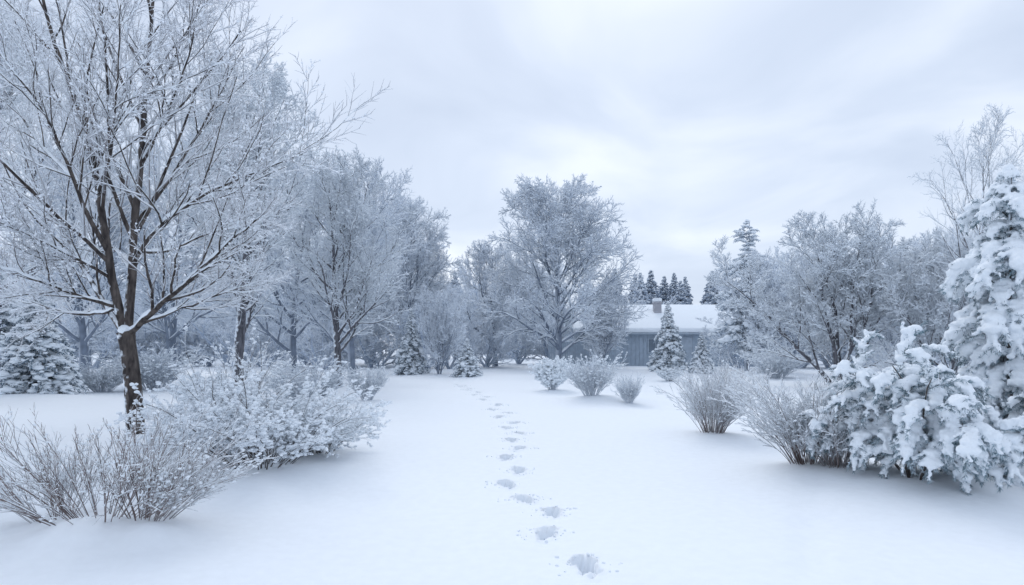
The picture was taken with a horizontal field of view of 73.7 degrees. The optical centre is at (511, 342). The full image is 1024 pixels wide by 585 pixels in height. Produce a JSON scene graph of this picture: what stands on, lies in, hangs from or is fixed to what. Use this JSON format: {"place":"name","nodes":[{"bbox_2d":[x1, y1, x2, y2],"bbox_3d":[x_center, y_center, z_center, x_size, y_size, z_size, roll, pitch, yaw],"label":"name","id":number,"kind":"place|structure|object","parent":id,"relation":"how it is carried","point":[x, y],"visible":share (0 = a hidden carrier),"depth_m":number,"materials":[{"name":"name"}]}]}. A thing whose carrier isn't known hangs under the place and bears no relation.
{"place":"outdoors","nodes":[
{"label":"outdoors","id":0,"kind":"place"},
{"bbox_2d":[0,344,1023,584],"bbox_3d":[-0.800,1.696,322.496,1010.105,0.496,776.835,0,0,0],"label":"ground","id":1,"kind":"structure","parent":0,"point":[651,485],"depth_m":6.93,"materials":[{"name":"white snow"}]},
{"bbox_2d":[0,260,39,392],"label":"spruce tree","id":2,"kind":"object","parent":1,"relation":"on","point":[10,323],"visible":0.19,"depth_m":21.99,"materials":[{"name":"white plant"}]},
{"bbox_2d":[0,90,46,262],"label":"bare tree","id":3,"kind":"object","parent":1,"relation":"on","point":[11,173],"visible":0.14,"depth_m":22.36,"materials":[{"name":"white plant"}]},
{"bbox_2d":[0,276,89,394],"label":"spruce tree","id":4,"kind":"object","parent":1,"relation":"on","point":[36,372],"visible":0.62,"depth_m":20.12,"materials":[{"name":"white plant"}]},
{"bbox_2d":[0,1,102,291],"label":"bare tree","id":5,"kind":"object","parent":1,"relation":"on","point":[29,268],"visible":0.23,"depth_m":17.50,"materials":[{"name":"white plant"}]},
{"bbox_2d":[0,422,120,523],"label":"snowy shrub","id":6,"kind":"object","parent":1,"relation":"on","point":[64,482],"visible":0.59,"depth_m":6.33,"materials":[{"name":"white plant"}]},
{"bbox_2d":[0,138,163,374],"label":"bare tree","id":7,"kind":"object","parent":1,"relation":"on","point":[83,337],"visible":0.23,"depth_m":30.75,"materials":[{"name":"white plant"}]},
{"bbox_2d":[67,356,149,391],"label":"snowy shrub","id":8,"kind":"object","parent":1,"relation":"on","point":[105,381],"visible":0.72,"depth_m":23.54,"materials":[{"name":"white plant"}]},
{"bbox_2d":[0,381,282,525],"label":"snowy shrub","id":9,"kind":"object","parent":1,"relation":"on","point":[66,509],"visible":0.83,"depth_m":5.86,"materials":[{"name":"white plant"}]},
{"bbox_2d":[81,340,206,389],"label":"snowy shrub","id":10,"kind":"object","parent":1,"relation":"on","point":[155,372],"visible":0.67,"depth_m":25.04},
{"bbox_2d":[74,397,261,520],"bbox_3d":[-3.061,1.058,6.062,1.455,1.112,1.531,0,0,28],"label":"snowy shrub","id":11,"kind":"object","parent":1,"relation":"on","point":[161,476],"visible":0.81,"depth_m":5.87,"materials":[{"name":"white plant"}]},
{"bbox_2d":[98,126,271,379],"bbox_3d":[-15.140,-4.057,32.372,7.873,12.118,7.491,0,0,-44],"label":"bare tree","id":12,"kind":"object","parent":1,"relation":"on","point":[171,332],"visible":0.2,"depth_m":30.94,"materials":[{"name":"white plant"}]},
{"bbox_2d":[153,371,230,404],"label":"snowy shrub","id":13,"kind":"object","parent":1,"relation":"on","point":[178,381],"visible":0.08,"depth_m":16.60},
{"bbox_2d":[0,0,389,434],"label":"bare tree","id":14,"kind":"object","parent":1,"relation":"on","point":[94,162],"visible":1,"depth_m":11.13,"materials":[{"name":"white plant"}]},
{"bbox_2d":[122,382,275,435],"bbox_3d":[-4.935,1.147,11.292,2.289,1.086,2.554,0,0,18],"label":"snowy shrub","id":15,"kind":"object","parent":1,"relation":"on","point":[169,417],"visible":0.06,"depth_m":10.68,"materials":[{"name":"white snow"}]},
{"bbox_2d":[151,41,325,398],"bbox_3d":[-7.832,-3.444,19.902,4.960,10.636,5.701,0,0,-23],"label":"bare tree","id":16,"kind":"object","parent":1,"relation":"on","point":[242,320],"visible":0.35,"depth_m":19.96,"materials":[{"name":"white plant"}]},
{"bbox_2d":[167,322,320,454],"bbox_3d":[-4.199,0.694,10.046,1.882,2.026,2.267,0,0,41],"label":"snowy shrub","id":17,"kind":"object","parent":1,"relation":"on","point":[180,377],"visible":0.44,"depth_m":10.06,"materials":[{"name":"white plant"}]},
{"bbox_2d":[113,357,392,469],"bbox_3d":[-3.292,0.916,8.919,3.405,1.448,3.052,0,0,-17],"label":"snowy shrub","id":18,"kind":"object","parent":1,"relation":"on","point":[297,426],"visible":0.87,"depth_m":8.58,"materials":[{"name":"white snow"}]},
{"bbox_2d":[209,152,383,375],"bbox_3d":[-10.790,-3.926,35.518,7.697,11.848,7.324,0,0,14],"label":"bare tree","id":19,"kind":"object","parent":1,"relation":"on","point":[293,336],"visible":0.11,"depth_m":35.53,"materials":[{"name":"white plant"}]},
{"bbox_2d":[247,352,364,403],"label":"snowy shrub","id":20,"kind":"object","parent":1,"relation":"on","point":[315,378],"visible":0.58,"depth_m":17.57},
{"bbox_2d":[248,381,387,457],"bbox_3d":[-2.993,1.153,10.241,2.289,1.086,2.554,0,0,-25],"label":"snowy shrub","id":21,"kind":"object","parent":1,"relation":"on","point":[339,443],"visible":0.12,"depth_m":9.93,"materials":[{"name":"white snow"}]},
{"bbox_2d":[257,129,429,385],"bbox_3d":[-6.234,-2.942,25.707,6.306,9.568,5.175,0,0,38],"label":"bare tree","id":22,"kind":"object","parent":1,"relation":"on","point":[365,276],"visible":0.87,"depth_m":25.32,"materials":[{"name":"white plant"}]},
{"bbox_2d":[282,151,415,377],"bbox_3d":[-8.053,-3.662,33.204,6.632,11.294,6.970,0,0,-13],"label":"bare tree","id":23,"kind":"object","parent":1,"relation":"on","point":[350,352],"visible":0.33,"depth_m":33.70,"materials":[{"name":"white plant"}]},
{"bbox_2d":[340,360,394,399],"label":"snowy shrub","id":24,"kind":"object","parent":1,"relation":"on","point":[377,381],"visible":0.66,"depth_m":18.90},
{"bbox_2d":[311,187,444,364],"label":"bare tree","id":25,"kind":"object","parent":1,"relation":"on","point":[399,290],"visible":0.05,"depth_m":52.32,"materials":[{"name":"grey plant"}]},
{"bbox_2d":[392,308,431,374],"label":"spruce tree","id":26,"kind":"object","parent":1,"relation":"on","point":[410,361],"visible":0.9,"depth_m":37.62,"materials":[{"name":"white plant"}]},
{"bbox_2d":[353,195,471,346],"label":"bare tree","id":27,"kind":"object","parent":1,"relation":"on","point":[415,261],"visible":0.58,"depth_m":46.26,"materials":[{"name":"white plant"}]},
{"bbox_2d":[410,283,467,373],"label":"bare tree","id":28,"kind":"object","parent":1,"relation":"on","point":[442,324],"visible":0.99,"depth_m":36.69,"materials":[{"name":"grey plant"}]},
{"bbox_2d":[449,338,483,377],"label":"spruce tree","id":29,"kind":"object","parent":1,"relation":"on","point":[464,367],"visible":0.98,"depth_m":33.72,"materials":[{"name":"white plant"}]},
{"bbox_2d":[452,239,535,365],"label":"bare tree","id":30,"kind":"object","parent":1,"relation":"on","point":[478,268],"visible":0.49,"depth_m":48.80,"materials":[{"name":"white plant"}]},
{"bbox_2d":[0,220,1022,369],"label":"distant forest","id":31,"kind":"object","parent":1,"relation":"on","point":[310,340],"visible":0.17,"depth_m":47.17,"materials":[{"name":"white plant"}]},
{"bbox_2d":[460,385,622,575],"bbox_3d":[-0.626,1.785,17.134,1.430,0.323,24.521,0,0,-6],"label":"footprint trail","id":32,"kind":"object","parent":1,"relation":"on","point":[543,514],"visible":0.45,"depth_m":7.42,"materials":[{"name":"white snow"}]},
{"bbox_2d":[527,355,576,389],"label":"snowy shrub","id":33,"kind":"object","parent":1,"relation":"on","point":[549,375],"visible":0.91,"depth_m":23.83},
{"bbox_2d":[462,173,651,358],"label":"bare tree","id":34,"kind":"object","parent":1,"relation":"on","point":[556,229],"visible":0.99,"depth_m":41.93,"materials":[{"name":"white plant"}]},
{"bbox_2d":[548,339,619,366],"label":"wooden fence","id":35,"kind":"object","parent":1,"relation":"on","point":[575,350],"visible":0.3,"depth_m":48.60,"materials":[{"name":"grey wood"}]},
{"bbox_2d":[547,347,627,395],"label":"snowy shrub","id":36,"kind":"object","parent":1,"relation":"on","point":[592,378],"visible":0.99,"depth_m":19.84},
{"bbox_2d":[575,278,632,362],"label":"bare tree","id":37,"kind":"object","parent":1,"relation":"on","point":[613,339],"visible":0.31,"depth_m":45.26,"materials":[{"name":"grey plant"}]},
{"bbox_2d":[606,371,645,402],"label":"snowy shrub","id":38,"kind":"object","parent":1,"relation":"on","point":[628,390],"visible":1,"depth_m":18.92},
{"bbox_2d":[570,326,754,365],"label":"walls","id":39,"kind":"structure","parent":1,"relation":"on","point":[636,349],"depth_m":50.00,"materials":[{"name":"grey wood"}]},
{"bbox_2d":[565,315,726,335],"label":"roof","id":40,"kind":"structure","parent":39,"relation":"on","point":[647,332],"depth_m":49.52,"materials":[{"name":"grey"}]},
{"bbox_2d":[564,305,744,331],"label":"roof snow","id":41,"kind":"structure","parent":39,"relation":"on","point":[684,319],"depth_m":51.36,"materials":[{"name":"white snow"}]},
{"bbox_2d":[652,302,661,312],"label":"chimney","id":42,"kind":"object","parent":41,"relation":"on","point":[657,307],"visible":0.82,"depth_m":52.50,"materials":[{"name":"brick"}]},
{"bbox_2d":[680,337,691,364],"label":"door","id":43,"kind":"structure","parent":39,"relation":"attached to","point":[686,342],"depth_m":49.94,"materials":[{"name":"grey wood"}]},
{"bbox_2d":[648,338,733,352],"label":"windows","id":44,"kind":"structure","parent":39,"relation":"attached to","point":[652,344],"depth_m":49.95,"materials":[{"name":"grey glass"}]},
{"bbox_2d":[646,301,689,371],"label":"spruce tree","id":45,"kind":"object","parent":1,"relation":"on","point":[669,351],"visible":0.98,"depth_m":40.62,"materials":[{"name":"white plant"}]},
{"bbox_2d":[654,367,683,380],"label":"snowy shrub","id":46,"kind":"object","parent":1,"relation":"on","point":[663,373],"visible":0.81,"depth_m":30.23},
{"bbox_2d":[687,331,717,373],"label":"spruce tree","id":47,"kind":"object","parent":1,"relation":"on","point":[702,351],"visible":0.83,"depth_m":37.76,"materials":[{"name":"white plant"}]},
{"bbox_2d":[649,348,778,433],"bbox_3d":[3.669,0.878,12.157,1.995,1.572,2.133,0,0,28],"label":"snowy shrub","id":48,"kind":"object","parent":1,"relation":"on","point":[717,410],"visible":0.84,"depth_m":11.99,"materials":[{"name":"white plant"}]},
{"bbox_2d":[707,219,790,370],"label":"spruce tree","id":49,"kind":"object","parent":1,"relation":"on","point":[732,337],"visible":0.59,"depth_m":39.62,"materials":[{"name":"white plant"}]},
{"bbox_2d":[731,343,814,377],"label":"snowy shrub","id":50,"kind":"object","parent":1,"relation":"on","point":[780,364],"visible":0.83,"depth_m":32.75,"materials":[{"name":"white plant"}]},
{"bbox_2d":[719,246,833,372],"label":"bare tree","id":51,"kind":"object","parent":1,"relation":"on","point":[758,321],"visible":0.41,"depth_m":37.68,"materials":[{"name":"grey plant"}]},
{"bbox_2d":[705,354,905,464],"bbox_3d":[3.820,0.866,8.736,2.673,1.497,2.500,0,0,18],"label":"snowy shrub","id":52,"kind":"object","parent":1,"relation":"on","point":[786,436],"visible":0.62,"depth_m":8.58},
{"bbox_2d":[758,382,872,467],"bbox_3d":[4.078,1.029,8.394,1.750,1.048,1.871,0,0,-7],"label":"snowy shrub","id":53,"kind":"object","parent":1,"relation":"on","point":[837,452],"visible":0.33,"depth_m":8.17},
{"bbox_2d":[704,197,950,385],"bbox_3d":[12.861,-1.692,26.741,9.447,7.355,6.711,0,0,-11],"label":"bare tree","id":54,"kind":"object","parent":1,"relation":"on","point":[854,320],"visible":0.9,"depth_m":26.47,"materials":[{"name":"white plant"}]},
{"bbox_2d":[807,226,970,365],"bbox_3d":[19.090,-1.717,33.278,6.316,7.457,9.110,0,0,-72],"label":"bare tree","id":55,"kind":"object","parent":1,"relation":"on","point":[888,336],"visible":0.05,"depth_m":33.17,"materials":[{"name":"white plant"}]},
{"bbox_2d":[795,320,1023,495],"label":"conifer shrub","id":56,"kind":"object","parent":1,"relation":"on","point":[931,421],"visible":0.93,"depth_m":7.24,"materials":[{"name":"white plant"}]},
{"bbox_2d":[846,225,999,378],"bbox_3d":[16.205,-1.268,25.195,7.576,6.488,5.381,0,0,2],"label":"bare tree","id":57,"kind":"object","parent":1,"relation":"on","point":[932,312],"visible":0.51,"depth_m":24.89,"materials":[{"name":"white plant"}]},
{"bbox_2d":[907,102,1023,338],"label":"bare tree","id":58,"kind":"object","parent":1,"relation":"on","point":[992,136],"visible":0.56,"depth_m":17.98,"materials":[{"name":"white plant"}]},
{"bbox_2d":[939,163,1023,426],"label":"spruce tree","id":59,"kind":"object","parent":1,"relation":"on","point":[994,310],"visible":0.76,"depth_m":8.45,"materials":[{"name":"white plant"}]},
{"bbox_2d":[986,389,1023,487],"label":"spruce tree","id":60,"kind":"object","parent":1,"relation":"on","point":[1012,402],"visible":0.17,"depth_m":7.73,"materials":[{"name":"white plant"}]},
{"bbox_2d":[1015,135,1023,236],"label":"bare tree","id":61,"kind":"object","parent":1,"relation":"on","point":[1021,232],"visible":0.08,"depth_m":20.55,"materials":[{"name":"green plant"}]},
{"bbox_2d":[0,0,1023,342],"label":"sky","id":62,"kind":"structure","parent":0,"point":[702,118],"materials":[{"name":"white"}]},
{"bbox_2d":[652,298,661,301],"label":"chimney snow","id":63,"kind":"structure","parent":0,"point":[656,299],"depth_m":52.48,"materials":[{"name":"white snow"}]}
]}

